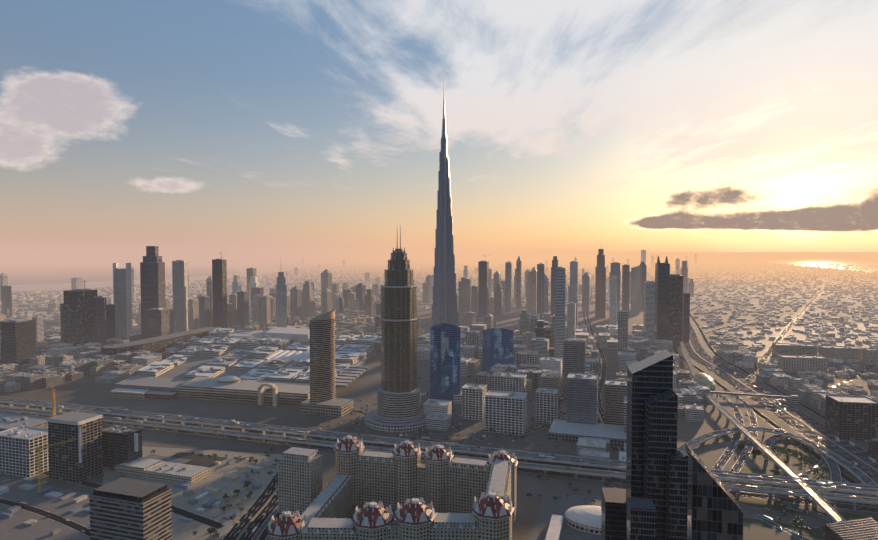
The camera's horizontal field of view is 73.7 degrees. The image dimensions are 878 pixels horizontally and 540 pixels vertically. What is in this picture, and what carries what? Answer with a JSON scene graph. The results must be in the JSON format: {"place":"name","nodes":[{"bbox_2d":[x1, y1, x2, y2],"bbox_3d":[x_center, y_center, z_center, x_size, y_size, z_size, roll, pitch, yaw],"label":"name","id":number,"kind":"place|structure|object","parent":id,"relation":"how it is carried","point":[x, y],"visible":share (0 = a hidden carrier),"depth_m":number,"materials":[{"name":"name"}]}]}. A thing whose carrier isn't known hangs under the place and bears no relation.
{"place":"outdoors","nodes":[
{"label":"outdoors","id":0,"kind":"place"},
{"bbox_2d":[0,262,284,291],"bbox_3d":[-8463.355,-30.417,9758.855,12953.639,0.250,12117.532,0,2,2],"label":"creek water","id":1,"kind":"structure","parent":0,"point":[30,276],"depth_m":7792.41,"materials":[{"name":"grey liquid"}]},
{"bbox_2d":[0,252,877,539],"bbox_3d":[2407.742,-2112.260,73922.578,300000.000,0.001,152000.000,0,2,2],"label":"ground","id":2,"kind":"structure","parent":0,"point":[86,390],"depth_m":1202.82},
{"bbox_2d":[30,331,83,372],"bbox_3d":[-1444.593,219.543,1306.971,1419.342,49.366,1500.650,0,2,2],"label":"lowrise","id":3,"kind":"structure","parent":2,"relation":"on","point":[54,360],"depth_m":1508.54,"materials":[{"name":"beige concrete"}]},
{"bbox_2d":[0,333,200,392],"bbox_3d":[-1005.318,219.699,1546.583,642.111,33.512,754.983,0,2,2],"label":"low-rise buildings","id":4,"kind":"structure","parent":2,"relation":"on","point":[111,369],"depth_m":1365.18,"materials":[{"name":"beige concrete"}]},
{"bbox_2d":[0,383,275,539],"bbox_3d":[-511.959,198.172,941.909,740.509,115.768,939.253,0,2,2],"label":"city buildings","id":5,"kind":"structure","parent":2,"relation":"on","point":[74,446],"depth_m":730.94,"materials":[{"name":"grey concrete"}]},
{"bbox_2d":[0,246,313,370],"bbox_3d":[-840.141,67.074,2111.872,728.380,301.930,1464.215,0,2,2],"label":"high-rise buildings","id":6,"kind":"structure","parent":2,"relation":"on","point":[88,316],"depth_m":1812.84,"materials":[{"name":"grey glass"}]},
{"bbox_2d":[0,261,368,332],"bbox_3d":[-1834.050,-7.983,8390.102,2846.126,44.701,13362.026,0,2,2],"label":"distant city buildings","id":7,"kind":"structure","parent":2,"relation":"on","point":[26,312],"depth_m":3885.86,"materials":[{"name":"beige concrete"}]},
{"bbox_2d":[110,327,379,405],"bbox_3d":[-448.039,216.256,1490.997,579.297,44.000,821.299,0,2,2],"label":"shopping mall","id":8,"kind":"structure","parent":2,"relation":"on","point":[227,364],"depth_m":1315.17,"materials":[{"name":"grey concrete"}]},
{"bbox_2d":[300,310,353,416],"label":"high-rise tower","id":9,"kind":"structure","parent":2,"relation":"on","point":[322,400],"depth_m":1040.98,"materials":[{"name":"beige concrete"}]},
{"bbox_2d":[233,307,424,336],"bbox_3d":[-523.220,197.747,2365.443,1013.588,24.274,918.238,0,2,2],"label":"buildings","id":10,"kind":"structure","parent":2,"relation":"on","point":[351,319],"depth_m":2224.86,"materials":[{"name":"beige concrete"}]},
{"bbox_2d":[0,250,696,346],"bbox_3d":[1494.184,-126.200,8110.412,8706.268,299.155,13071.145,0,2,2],"label":"distant skyscrapers","id":11,"kind":"structure","parent":2,"relation":"on","point":[359,296],"depth_m":2767.40,"materials":[{"name":"grey glass"}]},
{"bbox_2d":[266,433,517,539],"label":"hotel complex","id":12,"kind":"structure","parent":2,"relation":"on","point":[468,499],"depth_m":627.13,"materials":[{"name":"concrete"}]},
{"bbox_2d":[364,228,425,431],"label":"skyscraper","id":13,"kind":"structure","parent":2,"relation":"on","point":[399,409],"depth_m":957.49,"materials":[{"name":"concrete"}]},
{"bbox_2d":[0,323,877,539],"bbox_3d":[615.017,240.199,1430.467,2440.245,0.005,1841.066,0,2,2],"label":"ground patches","id":14,"kind":"object","parent":2,"relation":"on","point":[364,387],"visible":0.21,"depth_m":709.39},
{"bbox_2d":[430,323,461,403],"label":"glass tower","id":15,"kind":"structure","parent":14,"relation":"on","point":[445,361],"depth_m":1098.46,"materials":[{"name":"blue glass"}]},
{"bbox_2d":[482,328,513,372],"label":"glass tower","id":16,"kind":"structure","parent":14,"relation":"on","point":[497,345],"depth_m":1320.55,"materials":[{"name":"blue glass"}]},
{"bbox_2d":[421,94,465,341],"bbox_3d":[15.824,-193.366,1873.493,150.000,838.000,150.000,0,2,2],"label":"skyscraper","id":17,"kind":"structure","parent":2,"relation":"on","point":[445,303],"depth_m":1870.04,"materials":[{"name":"metal"}]},
{"bbox_2d":[11,317,877,539],"bbox_3d":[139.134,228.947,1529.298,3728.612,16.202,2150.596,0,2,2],"label":"cars","id":18,"kind":"object","parent":2,"relation":"on","point":[254,530],"visible":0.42,"depth_m":885.48,"materials":[{"name":"paint"}]},
{"bbox_2d":[258,310,689,400],"bbox_3d":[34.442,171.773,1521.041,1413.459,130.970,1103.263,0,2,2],"label":"city buildings","id":19,"kind":"structure","parent":2,"relation":"on","point":[581,353],"depth_m":1462.92,"materials":[{"name":"beige concrete"}]},
{"bbox_2d":[150,307,828,536],"bbox_3d":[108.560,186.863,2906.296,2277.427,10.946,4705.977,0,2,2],"label":"trees","id":20,"kind":"object","parent":2,"relation":"on","point":[210,530],"visible":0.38,"depth_m":740.42,"materials":[{"name":"green plant"}]},
{"bbox_2d":[316,260,687,308],"bbox_3d":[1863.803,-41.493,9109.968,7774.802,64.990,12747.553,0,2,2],"label":"distant city buildings","id":21,"kind":"structure","parent":2,"relation":"on","point":[369,286],"depth_m":7385.74,"materials":[{"name":"beige concrete"}]},
{"bbox_2d":[423,356,626,446],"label":"mid-rise buildings","id":22,"kind":"structure","parent":2,"relation":"on","point":[500,406],"depth_m":934.75,"materials":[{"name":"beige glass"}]},
{"bbox_2d":[545,505,600,539],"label":"domed building","id":23,"kind":"structure","parent":2,"relation":"on","point":[585,518],"depth_m":603.24,"materials":[{"name":"white concrete"}]},
{"bbox_2d":[463,249,689,364],"bbox_3d":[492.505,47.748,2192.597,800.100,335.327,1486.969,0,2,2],"label":"high-rise buildings","id":24,"kind":"structure","parent":2,"relation":"on","point":[666,308],"depth_m":1856.60,"materials":[{"name":"grey glass"}]},
{"bbox_2d":[576,370,711,470],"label":"buildings","id":25,"kind":"structure","parent":2,"relation":"on","point":[691,395],"depth_m":984.09,"materials":[{"name":"white concrete"}]},
{"bbox_2d":[646,279,844,522],"bbox_3d":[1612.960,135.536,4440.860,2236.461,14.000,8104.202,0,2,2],"label":"metro viaduct","id":26,"kind":"object","parent":2,"relation":"on","point":[827,508],"visible":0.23,"depth_m":783.27,"materials":[{"name":"concrete"}]},
{"bbox_2d":[680,261,877,401],"bbox_3d":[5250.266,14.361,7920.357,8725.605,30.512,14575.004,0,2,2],"label":"low-rise houses","id":27,"kind":"structure","parent":2,"relation":"on","point":[807,376],"depth_m":2720.90,"materials":[{"name":"beige concrete"}]},
{"bbox_2d":[694,343,877,457],"bbox_3d":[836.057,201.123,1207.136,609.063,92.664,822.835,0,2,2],"label":"blocks","id":28,"kind":"structure","parent":2,"relation":"on","point":[848,417],"depth_m":1108.51,"materials":[{"name":"grey concrete"}]},
{"bbox_2d":[720,412,877,539],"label":"grass areas","id":29,"kind":"object","parent":2,"relation":"on","point":[795,462],"visible":0.48,"depth_m":740.70,"materials":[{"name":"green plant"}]},
{"bbox_2d":[720,341,877,438],"bbox_3d":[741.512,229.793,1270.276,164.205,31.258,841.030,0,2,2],"label":"low-rise buildings","id":30,"kind":"structure","parent":2,"relation":"on","point":[814,395],"depth_m":1248.22,"materials":[{"name":"beige concrete"}]},
{"bbox_2d":[0,255,877,539],"bbox_3d":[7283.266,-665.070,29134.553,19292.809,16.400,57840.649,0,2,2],"label":"roads","id":31,"kind":"structure","parent":0,"point":[734,481],"depth_m":849.87,"materials":[{"name":"grey asphalt"}]},
{"bbox_2d":[0,0,877,251],"label":"sky","id":32,"kind":"structure","parent":0,"point":[126,125],"materials":[{"name":"blue"}]},
{"bbox_2d":[601,349,877,539],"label":"towers","id":33,"kind":"structure","parent":0,"point":[670,492],"depth_m":388.40,"materials":[{"name":"black glass"}]},
{"bbox_2d":[646,252,877,272],"bbox_3d":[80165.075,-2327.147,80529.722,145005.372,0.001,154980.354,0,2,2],"label":"sea","id":34,"kind":"structure","parent":0,"point":[861,259],"depth_m":25789.88,"materials":[{"name":"orange"}]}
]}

